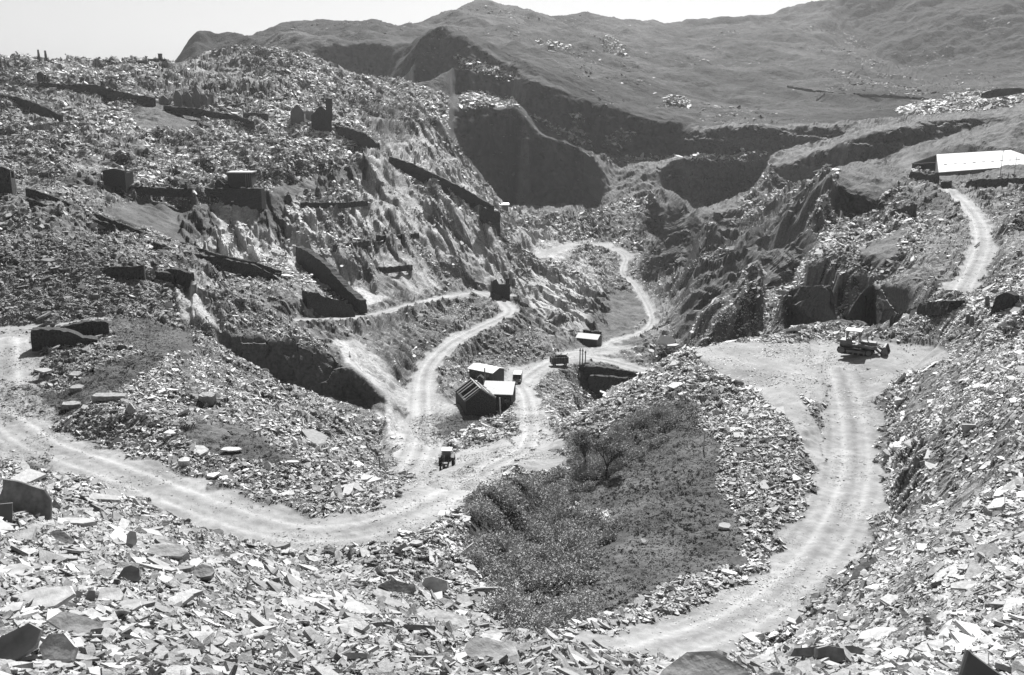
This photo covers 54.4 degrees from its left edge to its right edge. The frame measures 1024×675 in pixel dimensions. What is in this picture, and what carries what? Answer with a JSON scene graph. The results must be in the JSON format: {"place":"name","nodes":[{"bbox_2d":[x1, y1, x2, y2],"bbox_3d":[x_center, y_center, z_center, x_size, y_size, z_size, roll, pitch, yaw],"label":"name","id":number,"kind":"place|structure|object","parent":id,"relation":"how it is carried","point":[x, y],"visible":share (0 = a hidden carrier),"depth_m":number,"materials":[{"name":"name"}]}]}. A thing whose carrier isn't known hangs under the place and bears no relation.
{"place":"outdoors","nodes":[
{"label":"outdoors","id":0,"kind":"place"},
{"bbox_2d":[0,0,818,62],"label":"sky","id":1,"kind":"structure","parent":0,"point":[92,29],"materials":[{"name":"white"}]},
{"bbox_2d":[0,187,998,657],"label":"road","id":2,"kind":"structure","parent":0,"point":[818,529],"depth_m":93.63,"materials":[{"name":"gravel"}]},
{"bbox_2d":[439,447,454,470],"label":"farm tractor","id":3,"kind":"object","parent":2,"relation":"on","point":[446,457],"visible":0.83,"depth_m":108.22,"materials":[{"name":"black metal"}]},
{"bbox_2d":[512,370,521,383],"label":"parked van","id":4,"kind":"object","parent":2,"relation":"on","point":[517,376],"visible":0.84,"depth_m":187.83,"materials":[{"name":"paint"}]},
{"bbox_2d":[550,353,568,365],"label":"truck","id":5,"kind":"object","parent":2,"relation":"on","point":[558,359],"visible":1,"depth_m":209.48,"materials":[{"name":"paint"}]},
{"bbox_2d":[833,327,889,355],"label":"tracked loader","id":6,"kind":"object","parent":2,"relation":"on","point":[848,345],"visible":1,"depth_m":125.85,"materials":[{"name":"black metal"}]},
{"bbox_2d":[0,46,1023,674],"bbox_3d":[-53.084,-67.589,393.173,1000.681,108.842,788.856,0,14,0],"label":"ground","id":7,"kind":"structure","parent":0,"point":[872,158],"depth_m":226.83,"materials":[{"name":"stone"}]},
{"bbox_2d":[0,502,12,522],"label":"slate slab","id":8,"kind":"object","parent":7,"relation":"on","point":[6,511],"depth_m":34.41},
{"bbox_2d":[0,166,16,194],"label":"ruined hut","id":9,"kind":"object","parent":7,"relation":"on","point":[7,181],"visible":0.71,"depth_m":189.56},
{"bbox_2d":[0,623,42,660],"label":"slate slab","id":10,"kind":"object","parent":7,"relation":"on","point":[19,643],"depth_m":14.15,"materials":[{"name":"stone"}]},
{"bbox_2d":[0,478,51,519],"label":"slate slab","id":11,"kind":"structure","parent":7,"relation":"on","point":[33,500],"depth_m":41.16,"materials":[{"name":"stone"}]},
{"bbox_2d":[0,94,62,121],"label":"old wall","id":12,"kind":"structure","parent":7,"relation":"on","point":[40,110],"depth_m":319.05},
{"bbox_2d":[37,50,41,62],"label":"stone pillar","id":13,"kind":"structure","parent":7,"relation":"on","point":[39,58],"depth_m":476.14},
{"bbox_2d":[36,72,45,81],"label":"ruined hut","id":14,"kind":"object","parent":7,"relation":"on","point":[41,77],"visible":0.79,"depth_m":386.19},
{"bbox_2d":[7,586,75,607],"bbox_3d":[-10.488,5.828,22.037,1.609,0.108,0.757,-6,28,-9],"label":"slate slab","id":15,"kind":"object","parent":7,"relation":"on","point":[55,597],"depth_m":22.09,"materials":[{"name":"stone"}]},
{"bbox_2d":[26,121,69,130],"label":"old wall","id":16,"kind":"structure","parent":7,"relation":"on","point":[43,126],"depth_m":291.23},
{"bbox_2d":[49,530,76,544],"bbox_3d":[-14.935,6.679,33.097,1.135,0.151,0.387,26,55,29],"label":"slate slab","id":17,"kind":"object","parent":7,"relation":"on","point":[61,536],"depth_m":33.05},
{"bbox_2d":[30,327,97,351],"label":"retaining wall","id":18,"kind":"structure","parent":7,"relation":"on","point":[42,337],"depth_m":120.42,"materials":[{"name":"stone"}]},
{"bbox_2d":[61,401,80,409],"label":"slate block","id":19,"kind":"object","parent":7,"relation":"on","point":[66,405],"depth_m":101.14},
{"bbox_2d":[29,198,115,232],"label":"incline wall","id":20,"kind":"structure","parent":7,"relation":"on","point":[105,224],"depth_m":184.60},
{"bbox_2d":[46,611,102,633],"bbox_3d":[-8.004,5.379,18.491,1.332,0.110,0.392,15,47,10],"label":"slate slab","id":21,"kind":"object","parent":7,"relation":"on","point":[74,622],"depth_m":18.49,"materials":[{"name":"stone"}]},
{"bbox_2d":[68,371,82,378],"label":"slate block","id":22,"kind":"object","parent":7,"relation":"on","point":[75,373],"depth_m":110.53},
{"bbox_2d":[69,384,84,392],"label":"slate block","id":23,"kind":"object","parent":7,"relation":"on","point":[76,388],"depth_m":105.74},
{"bbox_2d":[62,517,96,526],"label":"slate slab","id":24,"kind":"object","parent":7,"relation":"on","point":[83,522],"depth_m":42.00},
{"bbox_2d":[60,319,108,335],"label":"retaining wall","id":25,"kind":"structure","parent":7,"relation":"on","point":[93,328],"depth_m":125.44,"materials":[{"name":"stone"}]},
{"bbox_2d":[38,82,155,106],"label":"old wall","id":26,"kind":"structure","parent":7,"relation":"on","point":[108,94],"depth_m":376.37,"materials":[{"name":"stone"}]},
{"bbox_2d":[91,392,127,400],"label":"slate block","id":27,"kind":"object","parent":7,"relation":"on","point":[113,396],"depth_m":98.77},
{"bbox_2d":[102,168,133,193],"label":"ruined hut","id":28,"kind":"object","parent":7,"relation":"on","point":[113,177],"visible":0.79,"depth_m":224.27,"materials":[{"name":"stone"}]},
{"bbox_2d":[105,265,145,280],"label":"ruined wall","id":29,"kind":"structure","parent":7,"relation":"on","point":[137,272],"depth_m":151.43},
{"bbox_2d":[117,565,141,582],"bbox_3d":[-10.525,6.545,27.483,0.607,0.192,0.489,9,58,3],"label":"slate slab","id":30,"kind":"object","parent":7,"relation":"on","point":[130,573],"depth_m":27.41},
{"bbox_2d":[119,599,141,610],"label":"slate slab","id":31,"kind":"object","parent":7,"relation":"on","point":[136,604],"depth_m":23.60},
{"bbox_2d":[138,60,148,64],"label":"ruined hut","id":32,"kind":"object","parent":7,"relation":"on","point":[143,62],"visible":0.48,"depth_m":490.88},
{"bbox_2d":[114,186,191,196],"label":"field wall","id":33,"kind":"structure","parent":7,"relation":"on","point":[169,192],"depth_m":231.03,"materials":[{"name":"stone"}]},
{"bbox_2d":[25,187,281,276],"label":"incline wall","id":34,"kind":"structure","parent":7,"relation":"on","point":[30,193],"depth_m":189.86,"materials":[{"name":"stone"}]},
{"bbox_2d":[148,54,168,62],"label":"ruined hut","id":35,"kind":"object","parent":7,"relation":"on","point":[159,59],"visible":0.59,"depth_m":497.62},
{"bbox_2d":[155,271,174,285],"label":"ruined wall","id":36,"kind":"structure","parent":7,"relation":"on","point":[166,276],"depth_m":153.51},
{"bbox_2d":[163,429,179,435],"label":"slate slab","id":37,"kind":"object","parent":7,"relation":"on","point":[172,432],"depth_m":91.35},
{"bbox_2d":[164,268,194,288],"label":"ruined wall","id":38,"kind":"structure","parent":7,"relation":"on","point":[183,277],"depth_m":153.04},
{"bbox_2d":[178,456,189,465],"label":"slate block","id":39,"kind":"object","parent":7,"relation":"on","point":[184,461],"depth_m":84.86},
{"bbox_2d":[159,88,213,107],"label":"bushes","id":40,"kind":"object","parent":7,"relation":"on","point":[197,98],"visible":0.73,"depth_m":376.26,"materials":[{"name":"plant"}]},
{"bbox_2d":[192,445,208,455],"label":"slate slab","id":41,"kind":"structure","parent":7,"relation":"on","point":[202,450],"depth_m":89.10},
{"bbox_2d":[193,564,214,581],"bbox_3d":[-9.776,7.487,31.603,0.655,0.321,0.519,7,41,-17],"label":"slate slab","id":42,"kind":"object","parent":7,"relation":"on","point":[204,573],"depth_m":31.49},
{"bbox_2d":[198,392,215,405],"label":"slate block","id":43,"kind":"object","parent":7,"relation":"on","point":[209,398],"depth_m":100.23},
{"bbox_2d":[163,106,254,128],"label":"old wall","id":44,"kind":"structure","parent":7,"relation":"on","point":[197,113],"depth_m":353.32,"materials":[{"name":"stone"}]},
{"bbox_2d":[153,241,280,280],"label":"incline wall","id":45,"kind":"structure","parent":7,"relation":"on","point":[246,270],"depth_m":185.24,"materials":[{"name":"stone"}]},
{"bbox_2d":[215,179,228,187],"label":"ruined wall","id":46,"kind":"structure","parent":7,"relation":"on","point":[219,183],"depth_m":242.66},
{"bbox_2d":[220,447,242,451],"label":"slate slab","id":47,"kind":"object","parent":7,"relation":"on","point":[230,449],"depth_m":89.45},
{"bbox_2d":[205,187,265,210],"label":"retaining wall","id":48,"kind":"structure","parent":7,"relation":"on","point":[252,198],"depth_m":240.69,"materials":[{"name":"stone"}]},
{"bbox_2d":[226,171,256,187],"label":"stone hut","id":49,"kind":"object","parent":7,"relation":"on","point":[240,179],"visible":0.71,"depth_m":243.07,"materials":[{"name":"stone"}]},
{"bbox_2d":[217,97,287,107],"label":"old wall","id":50,"kind":"structure","parent":7,"relation":"on","point":[240,104],"depth_m":390.55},
{"bbox_2d":[243,112,268,121],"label":"old wall","id":51,"kind":"structure","parent":7,"relation":"on","point":[264,116],"depth_m":364.81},
{"bbox_2d":[290,105,305,124],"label":"ruined hut","id":52,"kind":"object","parent":7,"relation":"on","point":[297,114],"visible":0.83,"depth_m":365.27,"materials":[{"name":"stone"}]},
{"bbox_2d":[304,111,312,120],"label":"ruined hut","id":53,"kind":"object","parent":7,"relation":"on","point":[308,114],"visible":0.23,"depth_m":379.09,"materials":[{"name":"stone"}]},
{"bbox_2d":[302,291,329,317],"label":"retaining wall","id":54,"kind":"structure","parent":7,"relation":"on","point":[317,302],"depth_m":180.83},
{"bbox_2d":[311,99,332,130],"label":"gabled ruin","id":55,"kind":"object","parent":7,"relation":"on","point":[321,118],"visible":0.96,"depth_m":360.79,"materials":[{"name":"stone"}]},
{"bbox_2d":[295,246,367,313],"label":"incline wall","id":56,"kind":"structure","parent":7,"relation":"on","point":[321,269],"depth_m":209.11,"materials":[{"name":"stone"}]},
{"bbox_2d":[300,200,367,208],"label":"old wall","id":57,"kind":"structure","parent":7,"relation":"on","point":[326,205],"depth_m":262.32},
{"bbox_2d":[325,297,354,316],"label":"retaining wall","id":58,"kind":"structure","parent":7,"relation":"on","point":[337,308],"depth_m":186.52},
{"bbox_2d":[333,240,370,251],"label":"old wall","id":59,"kind":"structure","parent":7,"relation":"on","point":[363,243],"depth_m":244.83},
{"bbox_2d":[335,125,379,150],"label":"retaining wall","id":60,"kind":"structure","parent":7,"relation":"on","point":[362,139],"depth_m":345.67,"materials":[{"name":"stone"}]},
{"bbox_2d":[375,264,412,273],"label":"old wall","id":61,"kind":"structure","parent":7,"relation":"on","point":[394,269],"depth_m":247.99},
{"bbox_2d":[378,580,416,593],"bbox_3d":[-5.555,12.208,48.520,1.979,0.423,0.623,8,55,12],"label":"slate block","id":62,"kind":"object","parent":7,"relation":"on","point":[399,586],"depth_m":48.35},
{"bbox_2d":[376,233,418,240],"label":"old wall","id":63,"kind":"structure","parent":7,"relation":"on","point":[399,236],"depth_m":270.15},
{"bbox_2d":[389,156,493,210],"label":"incline wall","id":64,"kind":"structure","parent":7,"relation":"on","point":[423,175],"depth_m":325.69,"materials":[{"name":"stone"}]},
{"bbox_2d":[420,609,469,627],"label":"slate slab","id":65,"kind":"structure","parent":7,"relation":"on","point":[453,618],"depth_m":39.54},
{"bbox_2d":[438,597,464,609],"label":"slate slab","id":66,"kind":"object","parent":7,"relation":"on","point":[443,601],"depth_m":46.46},
{"bbox_2d":[455,377,500,416],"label":"ruined shed","id":67,"kind":"structure","parent":7,"relation":"on","point":[474,398],"depth_m":153.12,"materials":[{"name":"stone"}]},
{"bbox_2d":[467,363,505,380],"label":"tin roofed cabin","id":68,"kind":"object","parent":7,"relation":"on","point":[492,373],"visible":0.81,"depth_m":183.18,"materials":[{"name":"metal"}]},
{"bbox_2d":[470,587,505,594],"bbox_3d":[-1.493,15.399,60.519,2.471,0.459,0.542,-1,-6,-4],"label":"slate block","id":69,"kind":"object","parent":7,"relation":"on","point":[486,590],"depth_m":60.28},
{"bbox_2d":[479,206,500,236],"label":"buttress wall","id":70,"kind":"structure","parent":7,"relation":"on","point":[487,216],"depth_m":317.24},
{"bbox_2d":[463,637,519,661],"bbox_3d":[-0.465,7.191,22.677,1.322,0.273,0.651,8,45,8],"label":"slate slab","id":71,"kind":"object","parent":7,"relation":"on","point":[497,650],"depth_m":22.63,"materials":[{"name":"stone"}]},
{"bbox_2d":[0,316,983,650],"bbox_3d":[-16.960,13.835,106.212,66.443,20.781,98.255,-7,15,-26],"label":"short grass","id":72,"kind":"structure","parent":7,"relation":"on","point":[464,422],"depth_m":91.40,"materials":[{"name":"plant"}]},
{"bbox_2d":[490,291,501,299],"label":"retaining wall","id":73,"kind":"structure","parent":7,"relation":"on","point":[494,295],"depth_m":265.83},
{"bbox_2d":[475,368,517,412],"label":"quarry building","id":74,"kind":"structure","parent":7,"relation":"on","point":[504,392],"depth_m":161.63,"materials":[{"name":"metal"}]},
{"bbox_2d":[491,278,509,300],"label":"drumhouse ruin","id":75,"kind":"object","parent":7,"relation":"on","point":[503,290],"visible":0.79,"depth_m":267.55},
{"bbox_2d":[499,203,508,210],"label":"white roofed hut","id":76,"kind":"object","parent":7,"relation":"on","point":[505,206],"visible":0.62,"depth_m":456.54,"materials":[{"name":"stone"}]},
{"bbox_2d":[0,44,1023,582],"bbox_3d":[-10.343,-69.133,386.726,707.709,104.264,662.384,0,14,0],"label":"slate waste","id":77,"kind":"object","parent":7,"relation":"on","point":[350,482],"visible":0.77,"depth_m":133.91,"materials":[{"name":"stone"}]},
{"bbox_2d":[0,435,1023,674],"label":"slate rubble","id":78,"kind":"object","parent":7,"relation":"on","point":[307,635],"visible":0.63,"depth_m":34.99,"materials":[{"name":"stone"}]},
{"bbox_2d":[4,564,32,575],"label":"slate slab","id":79,"kind":"object","parent":78,"relation":"on","point":[19,569],"depth_m":25.09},
{"bbox_2d":[39,633,78,662],"bbox_3d":[-6.572,4.545,14.473,0.638,0.109,0.442,18,61,26],"label":"slate slab","id":80,"kind":"object","parent":78,"relation":"on","point":[62,647],"depth_m":14.43,"materials":[{"name":"stone"}]},
{"bbox_2d":[126,530,136,545],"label":"slate slab","id":81,"kind":"object","parent":78,"relation":"on","point":[131,537],"depth_m":40.41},
{"bbox_2d":[147,543,189,561],"bbox_3d":[-13.425,8.431,39.055,1.655,0.382,0.710,4,39,3],"label":"slate block","id":82,"kind":"object","parent":78,"relation":"on","point":[174,551],"depth_m":38.90,"materials":[{"name":"stone"}]},
{"bbox_2d":[421,576,448,592],"bbox_3d":[-4.546,14.580,58.728,1.748,0.943,0.328,7,-17,11],"label":"slate slab","id":83,"kind":"object","parent":78,"relation":"on","point":[434,584],"depth_m":58.59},
{"bbox_2d":[484,630,503,638],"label":"slate slab","id":84,"kind":"object","parent":78,"relation":"on","point":[496,634],"depth_m":37.77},
{"bbox_2d":[788,645,864,656],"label":"slate slab","id":85,"kind":"structure","parent":78,"relation":"on","point":[801,652],"depth_m":30.05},
{"bbox_2d":[814,645,845,661],"bbox_3d":[9.391,9.369,29.427,0.883,0.514,0.420,6,-16,4],"label":"slate block","id":86,"kind":"object","parent":78,"relation":"on","point":[834,654],"depth_m":29.25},
{"bbox_2d":[0,474,1023,674],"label":"slate slabs","id":87,"kind":"structure","parent":7,"relation":"on","point":[949,631],"depth_m":29.88,"materials":[{"name":"stone"}]},
{"bbox_2d":[96,587,123,600],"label":"slate slab","id":88,"kind":"object","parent":87,"relation":"on","point":[112,593],"depth_m":24.22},
{"bbox_2d":[858,627,897,641],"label":"slate slab","id":89,"kind":"structure","parent":87,"relation":"on","point":[877,631],"depth_m":42.00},
{"bbox_2d":[0,77,1023,556],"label":"waste blocks","id":90,"kind":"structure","parent":7,"relation":"on","point":[32,475],"depth_m":124.08,"materials":[{"name":"stone"}]},
{"bbox_2d":[571,429,594,465],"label":"tree","id":91,"kind":"object","parent":7,"relation":"on","point":[581,441],"visible":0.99,"depth_m":100.23,"materials":[{"name":"grey plant"}]},
{"bbox_2d":[458,389,708,635],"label":"bracken","id":92,"kind":"object","parent":7,"relation":"on","point":[515,606],"visible":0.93,"depth_m":79.78,"materials":[{"name":"plant"}]},
{"bbox_2d":[575,332,601,346],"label":"quarry hut","id":93,"kind":"object","parent":7,"relation":"on","point":[592,340],"visible":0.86,"depth_m":250.14,"materials":[{"name":"paint"}]},
{"bbox_2d":[587,440,627,476],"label":"tree","id":94,"kind":"object","parent":7,"relation":"on","point":[614,453],"visible":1,"depth_m":98.19,"materials":[{"name":"grey plant"}]},
{"bbox_2d":[583,365,638,376],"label":"retaining wall","id":95,"kind":"structure","parent":7,"relation":"on","point":[601,370],"depth_m":210.80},
{"bbox_2d":[589,375,633,396],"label":"retaining wall","id":96,"kind":"structure","parent":7,"relation":"on","point":[597,383],"depth_m":175.50,"materials":[{"name":"stone"}]},
{"bbox_2d":[656,335,675,345],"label":"rock outcrop","id":97,"kind":"object","parent":7,"relation":"on","point":[665,340],"visible":0.89,"depth_m":241.49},
{"bbox_2d":[657,651,748,674],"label":"slate boulder","id":98,"kind":"object","parent":7,"relation":"on","point":[704,663],"visible":1,"depth_m":16.67,"materials":[{"name":"stone"}]},
{"bbox_2d":[718,522,730,529],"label":"slate block","id":99,"kind":"object","parent":7,"relation":"on","point":[724,526],"depth_m":78.49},
{"bbox_2d":[459,35,1023,221],"bbox_3d":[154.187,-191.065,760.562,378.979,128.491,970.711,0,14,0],"label":"rocks","id":100,"kind":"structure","parent":7,"relation":"on","point":[961,98],"depth_m":592.62,"materials":[{"name":"stone"}]},
{"bbox_2d":[890,204,917,218],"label":"ruined wall","id":101,"kind":"structure","parent":7,"relation":"on","point":[911,209],"depth_m":233.96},
{"bbox_2d":[909,171,938,183],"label":"ruined wall","id":102,"kind":"structure","parent":7,"relation":"on","point":[919,176],"depth_m":294.80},
{"bbox_2d":[889,300,971,327],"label":"quarry wall","id":103,"kind":"structure","parent":7,"relation":"on","point":[941,307],"depth_m":130.88,"materials":[{"name":"stone"}]},
{"bbox_2d":[926,561,944,577],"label":"slate slab","id":104,"kind":"object","parent":7,"relation":"on","point":[937,567],"depth_m":47.73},
{"bbox_2d":[940,181,951,188],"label":"loading bank","id":105,"kind":"structure","parent":7,"relation":"on","point":[945,184],"depth_m":284.38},
{"bbox_2d":[958,564,967,570],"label":"slate slab","id":106,"kind":"object","parent":7,"relation":"on","point":[961,567],"depth_m":45.70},
{"bbox_2d":[950,580,980,590],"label":"slate slab","id":107,"kind":"object","parent":7,"relation":"on","point":[965,585],"depth_m":40.23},
{"bbox_2d":[911,150,1023,175],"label":"slate mill","id":108,"kind":"object","parent":7,"relation":"on","point":[958,164],"visible":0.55,"depth_m":351.93,"materials":[{"name":"metal"}]},
{"bbox_2d":[965,313,969,325],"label":"standing stone","id":109,"kind":"object","parent":7,"relation":"on","point":[967,318],"visible":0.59,"depth_m":117.55,"materials":[{"name":"stone"}]},
{"bbox_2d":[969,315,973,326],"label":"standing stone","id":110,"kind":"object","parent":7,"relation":"on","point":[971,320],"visible":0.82,"depth_m":116.25,"materials":[{"name":"stone"}]},
{"bbox_2d":[958,650,1001,674],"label":"slate slab","id":111,"kind":"object","parent":7,"relation":"on","point":[972,664],"depth_m":10.59,"materials":[{"name":"stone"}]},
{"bbox_2d":[984,295,989,307],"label":"standing stone","id":112,"kind":"object","parent":7,"relation":"on","point":[987,299],"visible":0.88,"depth_m":117.11,"materials":[{"name":"stone"}]},
{"bbox_2d":[965,178,1023,189],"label":"loading bank","id":113,"kind":"structure","parent":7,"relation":"on","point":[995,183],"depth_m":269.15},
{"bbox_2d":[981,88,1023,97],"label":"ruined wall","id":114,"kind":"structure","parent":7,"relation":"on","point":[994,93],"depth_m":485.61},
{"bbox_2d":[990,290,1019,316],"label":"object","id":115,"kind":"structure","parent":7,"relation":"on","point":[1006,300],"depth_m":112.04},
{"bbox_2d":[999,476,1023,492],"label":"slate slab","id":116,"kind":"structure","parent":7,"relation":"on","point":[1010,486],"depth_m":56.57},
{"bbox_2d":[174,0,1023,205],"bbox_3d":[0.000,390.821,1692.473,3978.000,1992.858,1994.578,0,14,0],"label":"hills","id":117,"kind":"structure","parent":0,"point":[776,45],"depth_m":829.35,"materials":[{"name":"plant"}]},
{"bbox_2d":[200,2,1020,200],"bbox_3d":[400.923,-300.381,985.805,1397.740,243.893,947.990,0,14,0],"label":"hill stones","id":118,"kind":"object","parent":117,"relation":"on","point":[724,122],"visible":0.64,"depth_m":829.45,"materials":[{"name":"stone"}]},
{"bbox_2d":[787,85,938,99],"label":"field wall","id":119,"kind":"structure","parent":117,"relation":"on","point":[876,95],"depth_m":727.28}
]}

